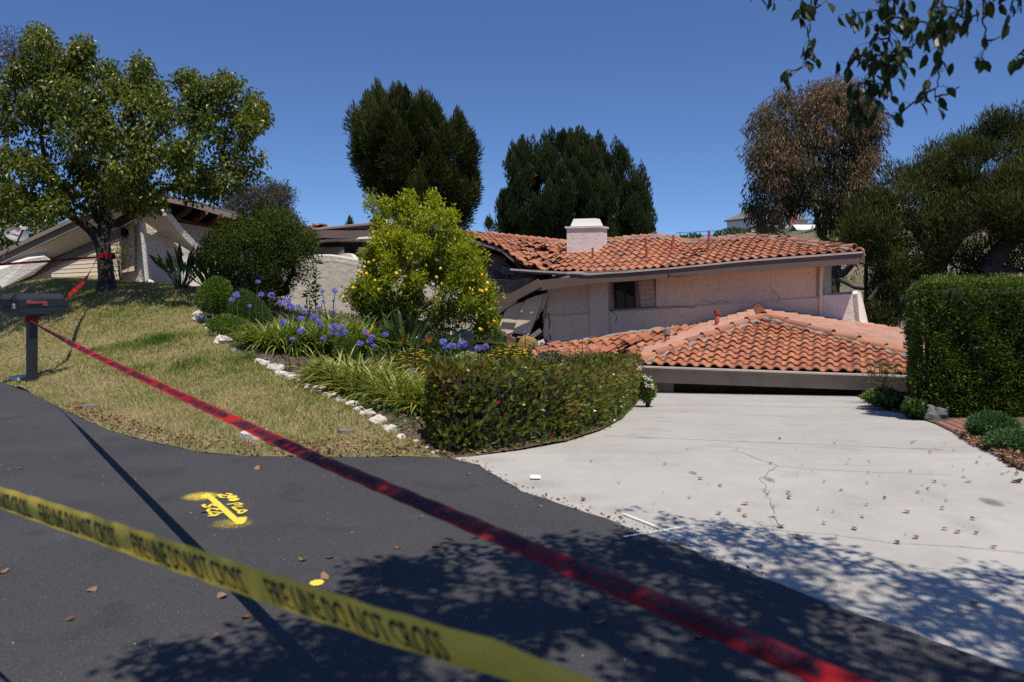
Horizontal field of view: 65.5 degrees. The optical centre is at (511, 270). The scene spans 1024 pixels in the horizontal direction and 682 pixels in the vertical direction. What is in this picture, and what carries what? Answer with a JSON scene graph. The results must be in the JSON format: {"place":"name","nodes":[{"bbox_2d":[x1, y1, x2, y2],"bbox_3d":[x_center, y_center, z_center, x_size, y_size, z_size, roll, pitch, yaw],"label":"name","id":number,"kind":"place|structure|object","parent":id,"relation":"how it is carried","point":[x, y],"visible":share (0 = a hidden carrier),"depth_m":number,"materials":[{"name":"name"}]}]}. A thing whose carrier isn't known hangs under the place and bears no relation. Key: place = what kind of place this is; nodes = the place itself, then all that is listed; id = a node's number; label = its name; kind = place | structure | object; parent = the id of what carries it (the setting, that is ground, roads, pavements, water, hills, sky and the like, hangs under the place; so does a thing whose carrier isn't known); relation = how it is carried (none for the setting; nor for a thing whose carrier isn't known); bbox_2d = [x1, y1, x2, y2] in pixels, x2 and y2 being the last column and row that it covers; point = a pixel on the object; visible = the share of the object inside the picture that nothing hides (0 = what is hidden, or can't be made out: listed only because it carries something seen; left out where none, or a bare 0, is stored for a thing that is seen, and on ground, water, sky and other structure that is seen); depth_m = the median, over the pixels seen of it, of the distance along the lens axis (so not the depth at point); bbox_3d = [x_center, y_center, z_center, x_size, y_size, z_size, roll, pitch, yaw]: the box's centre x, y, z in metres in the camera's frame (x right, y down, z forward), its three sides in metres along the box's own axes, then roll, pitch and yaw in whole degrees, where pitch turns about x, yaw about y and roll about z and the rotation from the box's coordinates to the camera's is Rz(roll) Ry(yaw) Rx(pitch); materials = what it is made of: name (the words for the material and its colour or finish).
{"place":"outdoors","nodes":[
{"label":"outdoors","id":0,"kind":"place"},
{"bbox_2d":[0,277,446,457],"bbox_3d":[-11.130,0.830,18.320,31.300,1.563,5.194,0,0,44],"label":"lawn","id":1,"kind":"structure","parent":0,"point":[258,442],"depth_m":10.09,"materials":[{"name":"plant"}]},
{"bbox_2d":[9,374,25,380],"bbox_3d":[-7.071,1.557,11.483,0.233,0.100,0.370,0,0,0],"label":"concrete footing","id":2,"kind":"object","parent":1,"relation":"on","point":[17,377],"visible":0.41,"depth_m":11.36,"materials":[{"name":"concrete"}]},
{"bbox_2d":[0,293,65,383],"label":"mailbox stand","id":3,"kind":"object","parent":1,"relation":"on","point":[34,305],"visible":1,"depth_m":10.90,"materials":[{"name":"black metal"}]},
{"bbox_2d":[25,316,38,322],"bbox_3d":[-6.599,0.660,10.950,0.174,0.100,0.174,0,0,0],"label":"red tape","id":4,"kind":"object","parent":3,"relation":"attached to","point":[27,319],"visible":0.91,"depth_m":10.88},
{"bbox_2d":[29,320,871,681],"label":"red tape","id":5,"kind":"object","parent":3,"relation":"attached to","point":[769,652],"visible":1,"depth_m":1.77,"materials":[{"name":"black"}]},
{"bbox_2d":[111,239,143,279],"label":"thin shrub","id":6,"kind":"object","parent":1,"relation":"on","point":[118,260],"visible":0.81,"depth_m":19.52,"materials":[{"name":"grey plant"}]},
{"bbox_2d":[0,20,274,292],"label":"broad tree","id":7,"kind":"object","parent":1,"relation":"on","point":[110,180],"visible":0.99,"depth_m":15.48,"materials":[{"name":"green plant"}]},
{"bbox_2d":[0,256,97,265],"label":"red tape","id":8,"kind":"object","parent":7,"relation":"attached to","point":[41,261],"visible":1,"depth_m":16.68,"materials":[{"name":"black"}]},
{"bbox_2d":[65,257,97,299],"bbox_3d":[-7.598,0.177,13.938,0.212,0.945,6.305,0,0,-21],"label":"red tape","id":9,"kind":"object","parent":7,"relation":"attached to","point":[76,288],"visible":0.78,"depth_m":14.36,"materials":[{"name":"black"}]},
{"bbox_2d":[99,253,115,258],"bbox_3d":[-8.644,-0.320,17.000,0.345,0.150,0.346,0,0,0],"label":"red tape","id":10,"kind":"object","parent":7,"relation":"attached to","point":[113,255],"visible":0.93,"depth_m":16.86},
{"bbox_2d":[148,243,215,288],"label":"paddle leaf plant","id":11,"kind":"object","parent":1,"relation":"on","point":[169,268],"visible":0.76,"depth_m":17.03,"materials":[{"name":"green plant"}]},
{"bbox_2d":[213,334,231,343],"bbox_3d":[-4.446,1.082,12.248,0.269,0.213,0.229,0,0,0],"label":"edging rock","id":12,"kind":"object","parent":1,"relation":"on","point":[221,339],"visible":0.56,"depth_m":12.18,"materials":[{"name":"stone"}]},
{"bbox_2d":[240,429,268,440],"bbox_3d":[-2.385,1.535,7.373,0.233,0.100,0.295,0,0,0],"label":"flat stone","id":13,"kind":"object","parent":1,"relation":"on","point":[245,435],"visible":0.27,"depth_m":7.25,"materials":[{"name":"stone"}]},
{"bbox_2d":[64,401,450,455],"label":"leaf litter","id":14,"kind":"object","parent":1,"relation":"on","point":[94,414],"visible":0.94,"depth_m":7.14,"materials":[{"name":"plant"}]},
{"bbox_2d":[339,428,354,434],"bbox_3d":[-1.538,1.521,7.410,0.155,0.100,0.149,0,0,0],"label":"meter cover","id":15,"kind":"object","parent":1,"relation":"on","point":[343,431],"visible":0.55,"depth_m":7.35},
{"bbox_2d":[359,408,376,416],"bbox_3d":[-1.441,1.426,7.954,0.165,0.105,0.122,0,0,-20],"label":"edging rock","id":16,"kind":"object","parent":1,"relation":"on","point":[368,412],"visible":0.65,"depth_m":7.92,"materials":[{"name":"stone"}]},
{"bbox_2d":[368,414,386,423],"bbox_3d":[-1.306,1.444,7.698,0.162,0.120,0.154,0,0,-37],"label":"edging rock","id":17,"kind":"object","parent":1,"relation":"on","point":[378,417],"visible":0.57,"depth_m":7.67,"materials":[{"name":"stone"}]},
{"bbox_2d":[384,424,398,431],"bbox_3d":[-1.127,1.480,7.442,0.120,0.089,0.112,0,0,35],"label":"edging rock","id":18,"kind":"object","parent":1,"relation":"on","point":[390,426],"visible":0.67,"depth_m":7.42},
{"bbox_2d":[0,487,596,681],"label":"yellow tape","id":19,"kind":"object","parent":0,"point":[479,653],"visible":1,"depth_m":1.59,"materials":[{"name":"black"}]},
{"bbox_2d":[0,286,637,456],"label":"yard ground","id":20,"kind":"structure","parent":0,"point":[534,446],"depth_m":8.89,"materials":[{"name":"soil"}]},
{"bbox_2d":[0,209,60,249],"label":"background shrub","id":21,"kind":"object","parent":20,"relation":"on","point":[6,241],"visible":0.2,"depth_m":23.92,"materials":[{"name":"green plant"}]},
{"bbox_2d":[0,194,493,311],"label":"torn house","id":22,"kind":"structure","parent":20,"relation":"on","point":[182,225],"depth_m":20.75,"materials":[{"name":"beige"}]},
{"bbox_2d":[4,226,28,246],"bbox_3d":[-11.679,-0.826,18.940,0.725,0.481,0.359,0,0,25],"label":"satellite dish","id":23,"kind":"object","parent":22,"relation":"attached to","point":[16,234],"visible":1,"depth_m":19.01,"materials":[{"name":"white paint"}]},
{"bbox_2d":[26,238,120,281],"bbox_3d":[-11.603,-0.183,20.430,3.063,1.499,0.180,0,0,0],"label":"garage door","id":24,"kind":"structure","parent":22,"relation":"in","point":[72,268],"depth_m":20.44,"materials":[{"name":"beige"}]},
{"bbox_2d":[499,334,518,343],"bbox_3d":[-0.050,2.395,27.175,1.034,0.692,0.120,0,0,9],"label":"fallen board","id":25,"kind":"object","parent":20,"relation":"on","point":[510,339],"visible":0.29,"depth_m":27.12,"materials":[{"name":"brown wood"}]},
{"bbox_2d":[492,327,548,346],"bbox_3d":[0.156,2.248,27.349,2.728,0.748,1.497,0,0,24],"label":"rubble","id":26,"kind":"object","parent":20,"relation":"on","point":[518,336],"visible":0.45,"depth_m":27.19,"materials":[{"name":"concrete"}]},
{"bbox_2d":[517,335,537,348],"bbox_3d":[0.512,2.479,26.728,0.707,0.666,0.464,0,0,-18],"label":"insulation batt","id":27,"kind":"object","parent":26,"relation":"on","point":[521,343],"visible":0.53,"depth_m":26.54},
{"bbox_2d":[454,218,924,397],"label":"collapsed house","id":28,"kind":"structure","parent":20,"relation":"on","point":[750,313],"depth_m":24.25,"materials":[{"name":"ceramic"}]},
{"bbox_2d":[614,281,635,308],"bbox_3d":[3.726,0.814,26.294,0.752,0.943,0.060,0,0,25],"label":"window","id":29,"kind":"structure","parent":28,"relation":"in","point":[624,292],"depth_m":26.29,"materials":[{"name":"black glass"}]},
{"bbox_2d":[655,383,673,392],"bbox_3d":[3.534,2.875,19.227,0.750,0.650,0.100,0,0,22],"label":"garage door","id":30,"kind":"structure","parent":28,"relation":"in","point":[661,387],"depth_m":19.11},
{"bbox_2d":[836,216,895,300],"bbox_3d":[14.652,0.071,32.952,2.345,5.058,3.356,0,0,27],"label":"tree","id":31,"kind":"object","parent":20,"relation":"on","point":[865,274],"visible":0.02,"depth_m":32.93,"materials":[{"name":"green plant"}]},
{"bbox_2d":[827,99,1023,327],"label":"pine tree","id":32,"kind":"object","parent":20,"relation":"on","point":[945,217],"visible":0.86,"depth_m":29.29,"materials":[{"name":"green plant"}]},
{"bbox_2d":[963,150,1023,288],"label":"pine tree","id":33,"kind":"object","parent":20,"relation":"on","point":[995,258],"visible":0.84,"depth_m":27.88,"materials":[{"name":"green plant"}]},
{"bbox_2d":[192,286,638,457],"bbox_3d":[-2.039,1.704,15.389,10.478,2.724,17.222,0,0,0],"label":"planting bed","id":34,"kind":"object","parent":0,"point":[281,360],"visible":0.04,"depth_m":10.59,"materials":[{"name":"soil"}]},
{"bbox_2d":[192,314,207,320],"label":"edging rock","id":35,"kind":"object","parent":34,"relation":"on","point":[201,317],"visible":0.69,"depth_m":14.24,"materials":[{"name":"stone"}]},
{"bbox_2d":[182,256,239,290],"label":"paddle leaf plant","id":36,"kind":"object","parent":34,"relation":"on","point":[199,271],"visible":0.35,"depth_m":16.58,"materials":[{"name":"green plant"}]},
{"bbox_2d":[193,275,233,318],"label":"light shrub","id":37,"kind":"object","parent":34,"relation":"on","point":[220,285],"visible":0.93,"depth_m":13.98,"materials":[{"name":"green plant"}]},
{"bbox_2d":[202,312,256,336],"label":"green plant","id":38,"kind":"object","parent":34,"relation":"on","point":[212,325],"visible":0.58,"depth_m":12.68,"materials":[{"name":"green plant"}]},
{"bbox_2d":[226,288,272,324],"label":"ferny shrub","id":39,"kind":"object","parent":34,"relation":"on","point":[249,297],"visible":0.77,"depth_m":13.17,"materials":[{"name":"green plant"}]},
{"bbox_2d":[192,201,324,316],"bbox_3d":[-4.902,-0.240,15.486,2.300,2.334,3.012,0,0,-44],"label":"round shrub","id":40,"kind":"object","parent":34,"relation":"on","point":[225,243],"visible":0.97,"depth_m":14.90,"materials":[{"name":"green plant"}]},
{"bbox_2d":[266,363,286,371],"bbox_3d":[-3.065,1.281,10.347,0.259,0.178,0.185,0,0,0],"label":"edging rock","id":41,"kind":"object","parent":34,"relation":"on","point":[275,366],"visible":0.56,"depth_m":10.29,"materials":[{"name":"stone"}]},
{"bbox_2d":[217,292,342,358],"bbox_3d":[-3.480,0.851,11.948,1.886,1.103,1.716,0,0,0],"label":"strap leaf clump","id":42,"kind":"object","parent":34,"relation":"on","point":[261,341],"visible":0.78,"depth_m":11.65,"materials":[{"name":"green plant"}]},
{"bbox_2d":[259,312,335,329],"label":"strap leaf clump","id":43,"kind":"object","parent":34,"relation":"on","point":[296,323],"visible":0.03,"depth_m":13.74,"materials":[{"name":"green plant"}]},
{"bbox_2d":[301,278,315,317],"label":"tall stem plant","id":44,"kind":"object","parent":34,"relation":"on","point":[308,292],"visible":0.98,"depth_m":13.98,"materials":[{"name":"green plant"}]},
{"bbox_2d":[309,259,323,313],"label":"tall stem plant","id":45,"kind":"object","parent":34,"relation":"on","point":[317,286],"visible":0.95,"depth_m":13.97,"materials":[{"name":"green plant"}]},
{"bbox_2d":[255,280,398,371],"bbox_3d":[-2.682,0.810,11.955,2.315,1.353,2.867,0,0,-20],"label":"strap leaf clump","id":46,"kind":"object","parent":34,"relation":"on","point":[353,336],"visible":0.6,"depth_m":11.86,"materials":[{"name":"green plant"}]},
{"bbox_2d":[281,343,414,394],"bbox_3d":[-1.888,1.223,9.424,1.667,0.697,1.513,0,0,0],"label":"strap leaf clump","id":47,"kind":"object","parent":34,"relation":"on","point":[322,365],"visible":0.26,"depth_m":9.29,"materials":[{"name":"green plant"}]},
{"bbox_2d":[336,336,360,366],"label":"ferny shrub","id":48,"kind":"object","parent":34,"relation":"on","point":[349,340],"visible":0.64,"depth_m":10.52,"materials":[{"name":"green plant"}]},
{"bbox_2d":[291,330,425,402],"bbox_3d":[-1.823,1.198,9.610,1.754,0.842,2.844,0,0,-30],"label":"strap leaf clump","id":49,"kind":"object","parent":34,"relation":"on","point":[336,367],"visible":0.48,"depth_m":8.95,"materials":[{"name":"green plant"}]},
{"bbox_2d":[310,288,429,360],"bbox_3d":[-2.658,0.869,12.389,2.072,1.222,3.084,0,0,28],"label":"strap leaf clump","id":50,"kind":"object","parent":34,"relation":"on","point":[334,325],"visible":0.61,"depth_m":12.37,"materials":[{"name":"green plant"}]},
{"bbox_2d":[350,283,390,327],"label":"dry stalks","id":51,"kind":"object","parent":34,"relation":"on","point":[370,314],"visible":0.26,"depth_m":13.64,"materials":[{"name":"brown plant"}]},
{"bbox_2d":[329,362,426,412],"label":"strap leaf clump","id":52,"kind":"object","parent":34,"relation":"on","point":[369,389],"visible":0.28,"depth_m":8.48,"materials":[{"name":"green plant"}]},
{"bbox_2d":[281,254,481,339],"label":"garden wall","id":53,"kind":"structure","parent":34,"relation":"on","point":[337,271],"depth_m":17.41,"materials":[{"name":"grey paint"}]},
{"bbox_2d":[349,365,426,415],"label":"strap leaf clump","id":54,"kind":"object","parent":34,"relation":"on","point":[414,401],"visible":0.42,"depth_m":8.16,"materials":[{"name":"green plant"}]},
{"bbox_2d":[366,309,433,355],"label":"paddle leaf plant","id":55,"kind":"object","parent":34,"relation":"on","point":[415,329],"visible":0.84,"depth_m":12.45,"materials":[{"name":"green plant"}]},
{"bbox_2d":[385,290,422,341],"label":"dry stalks","id":56,"kind":"object","parent":34,"relation":"on","point":[404,307],"visible":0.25,"depth_m":13.56,"materials":[{"name":"brown plant"}]},
{"bbox_2d":[379,347,438,375],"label":"flowering plant","id":57,"kind":"object","parent":34,"relation":"on","point":[414,358],"visible":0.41,"depth_m":10.96,"materials":[{"name":"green plant"}]},
{"bbox_2d":[200,299,639,453],"bbox_3d":[-1.699,1.528,11.934,8.666,2.221,10.216,0,0,0],"label":"ground cover","id":58,"kind":"object","parent":34,"relation":"on","point":[395,416],"visible":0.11,"depth_m":10.49,"materials":[{"name":"green plant"}]},
{"bbox_2d":[335,187,506,340],"bbox_3d":[-1.641,-0.126,14.154,3.138,2.836,2.547,0,0,0],"label":"lemon tree","id":59,"kind":"object","parent":34,"relation":"on","point":[401,239],"visible":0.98,"depth_m":13.71,"materials":[{"name":"green plant"}]},
{"bbox_2d":[409,292,449,353],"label":"dry stalks","id":60,"kind":"object","parent":34,"relation":"on","point":[432,318],"visible":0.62,"depth_m":13.41,"materials":[{"name":"brown plant"}]},
{"bbox_2d":[419,332,459,356],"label":"green shrub","id":61,"kind":"object","parent":34,"relation":"on","point":[436,339],"visible":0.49,"depth_m":13.17,"materials":[{"name":"green plant"}]},
{"bbox_2d":[454,329,473,351],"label":"gate pillar","id":62,"kind":"structure","parent":34,"relation":"on","point":[464,334],"depth_m":14.23,"materials":[{"name":"grey paint"}]},
{"bbox_2d":[473,340,507,345],"bbox_3d":[-0.272,1.392,14.078,0.854,0.350,0.267,0,0,0],"label":"yellow tape","id":63,"kind":"object","parent":62,"relation":"attached to","point":[485,341],"visible":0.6,"depth_m":14.08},
{"bbox_2d":[409,330,526,375],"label":"strap leaf clump","id":64,"kind":"object","parent":34,"relation":"on","point":[443,341],"visible":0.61,"depth_m":10.20,"materials":[{"name":"green plant"}]},
{"bbox_2d":[456,350,482,360],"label":"variegated shrub","id":65,"kind":"object","parent":34,"relation":"on","point":[468,354],"visible":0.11,"depth_m":10.48,"materials":[{"name":"green plant"}]},
{"bbox_2d":[473,332,505,356],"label":"metal gate","id":66,"kind":"structure","parent":34,"relation":"on","point":[490,343],"depth_m":14.10,"materials":[{"name":"black metal"}]},
{"bbox_2d":[471,326,508,356],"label":"climbing shrub","id":67,"kind":"object","parent":34,"relation":"on","point":[498,331],"visible":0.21,"depth_m":14.97,"materials":[{"name":"green plant"}]},
{"bbox_2d":[475,344,535,360],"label":"flowering plant","id":68,"kind":"object","parent":34,"relation":"on","point":[510,350],"visible":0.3,"depth_m":10.19,"materials":[{"name":"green plant"}]},
{"bbox_2d":[422,348,645,456],"bbox_3d":[1.023,1.752,11.956,1.666,1.975,10.790,0,0,14],"label":"front hedge","id":69,"kind":"object","parent":34,"relation":"on","point":[517,399],"visible":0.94,"depth_m":7.46,"materials":[{"name":"green plant"}]},
{"bbox_2d":[534,349,564,363],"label":"flowering plant","id":70,"kind":"object","parent":34,"relation":"on","point":[544,355],"visible":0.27,"depth_m":10.46,"materials":[{"name":"green plant"}]},
{"bbox_2d":[557,336,596,363],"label":"thin shrub","id":71,"kind":"object","parent":34,"relation":"on","point":[574,355],"visible":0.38,"depth_m":11.39,"materials":[{"name":"green plant"}]},
{"bbox_2d":[0,382,1023,681],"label":"road","id":72,"kind":"structure","parent":0,"point":[128,622],"depth_m":4.03,"materials":[{"name":"asphalt"}]},
{"bbox_2d":[182,492,249,527],"bbox_3d":[-1.902,1.583,5.352,0.615,0.006,1.167,0,0,-34],"label":"spray marking","id":73,"kind":"object","parent":72,"relation":"on","point":[225,510],"visible":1,"depth_m":5.36,"materials":[{"name":"yellow paint"}]},
{"bbox_2d":[751,0,1023,138],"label":"street tree","id":74,"kind":"object","parent":72,"relation":"on","point":[935,30],"visible":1,"depth_m":3.75,"materials":[{"name":"green plant"}]},
{"bbox_2d":[0,0,1023,238],"label":"sky","id":75,"kind":"structure","parent":0,"point":[677,82],"materials":[{"name":"blue"}]},
{"bbox_2d":[454,393,1023,673],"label":"driveway","id":76,"kind":"structure","parent":0,"point":[936,592],"depth_m":5.63,"materials":[{"name":"concrete"}]},
{"bbox_2d":[450,455,767,574],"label":"leaf litter","id":77,"kind":"object","parent":76,"relation":"on","point":[621,517],"visible":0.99,"depth_m":5.12,"materials":[{"name":"plant"}]},
{"bbox_2d":[637,365,657,406],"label":"rose bush","id":78,"kind":"object","parent":76,"relation":"on","point":[647,393],"visible":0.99,"depth_m":13.45,"materials":[{"name":"green plant"}]},
{"bbox_2d":[623,513,711,544],"bbox_3d":[0.927,1.584,4.890,0.621,0.004,0.466,0,0,22],"label":"survey marking","id":79,"kind":"object","parent":76,"relation":"on","point":[666,532],"visible":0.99,"depth_m":4.82,"materials":[{"name":"white paint"}]},
{"bbox_2d":[484,456,1003,595],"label":"driveway stains","id":80,"kind":"object","parent":76,"relation":"on","point":[797,536],"visible":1,"depth_m":5.02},
{"bbox_2d":[623,404,1023,552],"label":"driveway cracks","id":81,"kind":"object","parent":76,"relation":"on","point":[820,469],"visible":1,"depth_m":6.54,"materials":[{"name":"concrete"}]},
{"bbox_2d":[553,216,1023,341],"bbox_3d":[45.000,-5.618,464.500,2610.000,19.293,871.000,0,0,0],"label":"hillside","id":82,"kind":"structure","parent":0,"point":[807,235],"depth_m":76.74,"materials":[{"name":"plant"}]},
{"bbox_2d":[0,22,51,178],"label":"eucalyptus tree","id":83,"kind":"object","parent":82,"relation":"on","point":[5,56],"visible":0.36,"depth_m":39.52,"materials":[{"name":"green plant"}]},
{"bbox_2d":[220,176,301,220],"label":"eucalyptus tree","id":84,"kind":"object","parent":82,"relation":"on","point":[274,192],"visible":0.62,"depth_m":50.89,"materials":[{"name":"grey plant"}]},
{"bbox_2d":[342,76,485,229],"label":"pine tree","id":85,"kind":"object","parent":82,"relation":"on","point":[400,139],"visible":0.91,"depth_m":43.06,"materials":[{"name":"green plant"}]},
{"bbox_2d":[482,214,497,232],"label":"distant conifer","id":86,"kind":"object","parent":82,"relation":"on","point":[488,223],"visible":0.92,"depth_m":59.87,"materials":[{"name":"green plant"}]},
{"bbox_2d":[493,124,657,276],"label":"cypress tree","id":87,"kind":"object","parent":82,"relation":"on","point":[583,178],"visible":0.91,"depth_m":42.05,"materials":[{"name":"green plant"}]},
{"bbox_2d":[679,232,712,240],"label":"hillside bush","id":88,"kind":"object","parent":82,"relation":"on","point":[694,235],"visible":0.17,"depth_m":99.39,"materials":[{"name":"green plant"}]},
{"bbox_2d":[712,227,750,236],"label":"hillside bush","id":89,"kind":"object","parent":82,"relation":"on","point":[725,232],"visible":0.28,"depth_m":109.41,"materials":[{"name":"green plant"}]},
{"bbox_2d":[745,222,788,235],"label":"bush","id":90,"kind":"object","parent":82,"relation":"on","point":[764,230],"visible":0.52,"depth_m":104.68,"materials":[{"name":"green plant"}]},
{"bbox_2d":[724,209,810,233],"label":"hillside house","id":91,"kind":"structure","parent":82,"relation":"on","point":[737,220],"depth_m":150.78,"materials":[{"name":"grey"}]},
{"bbox_2d":[789,225,814,230],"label":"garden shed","id":92,"kind":"structure","parent":82,"relation":"on","point":[801,227],"depth_m":119.35,"materials":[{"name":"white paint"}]},
{"bbox_2d":[735,72,892,292],"bbox_3d":[14.119,-3.146,36.980,7.866,12.537,6.375,0,0,0],"label":"eucalyptus tree","id":93,"kind":"object","parent":82,"relation":"on","point":[783,157],"visible":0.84,"depth_m":35.95,"materials":[{"name":"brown plant"}]},
{"bbox_2d":[771,217,1020,318],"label":"hillside scrub","id":94,"kind":"object","parent":82,"relation":"on","point":[845,277],"visible":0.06,"depth_m":70.14,"materials":[{"name":"green plant"}]},
{"bbox_2d":[855,395,1023,452],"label":"side bed","id":95,"kind":"object","parent":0,"point":[1021,418],"visible":0.06,"depth_m":10.43,"materials":[{"name":"soil"}]},
{"bbox_2d":[858,386,904,409],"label":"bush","id":96,"kind":"object","parent":95,"relation":"on","point":[883,396],"visible":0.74,"depth_m":12.71,"materials":[{"name":"green plant"}]},
{"bbox_2d":[856,354,906,387],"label":"thin shrub","id":97,"kind":"object","parent":95,"relation":"on","point":[883,373],"visible":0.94,"depth_m":14.57,"materials":[{"name":"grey plant"}]},
{"bbox_2d":[899,395,931,419],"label":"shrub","id":98,"kind":"object","parent":95,"relation":"on","point":[910,408],"visible":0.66,"depth_m":10.75,"materials":[{"name":"green plant"}]},
{"bbox_2d":[923,404,947,423],"bbox_3d":[5.639,1.931,10.664,0.320,0.280,0.277,0,0,0],"label":"border rock","id":99,"kind":"object","parent":95,"relation":"on","point":[933,412],"visible":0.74,"depth_m":10.57,"materials":[{"name":"stone"}]},
{"bbox_2d":[936,419,966,432],"bbox_3d":[5.395,1.860,9.343,0.581,0.335,3.036,0,0,20],"label":"brick strip","id":100,"kind":"object","parent":95,"relation":"on","point":[952,425],"visible":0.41,"depth_m":9.64,"materials":[{"name":"brick"}]},
{"bbox_2d":[899,266,1023,417],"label":"clipped hedge","id":101,"kind":"object","parent":95,"relation":"on","point":[971,336],"visible":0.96,"depth_m":10.72,"materials":[{"name":"green plant"}]},
{"bbox_2d":[953,428,1023,470],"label":"leaf litter","id":102,"kind":"object","parent":95,"relation":"on","point":[1011,457],"visible":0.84,"depth_m":6.94,"materials":[{"name":"plant"}]},
{"bbox_2d":[962,409,1023,436],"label":"juniper shrub","id":103,"kind":"object","parent":95,"relation":"on","point":[980,423],"visible":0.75,"depth_m":8.06,"materials":[{"name":"green plant"}]},
{"bbox_2d":[978,427,1023,450],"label":"juniper shrub","id":104,"kind":"object","parent":95,"relation":"on","point":[1011,438],"visible":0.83,"depth_m":7.05,"materials":[{"name":"green plant"}]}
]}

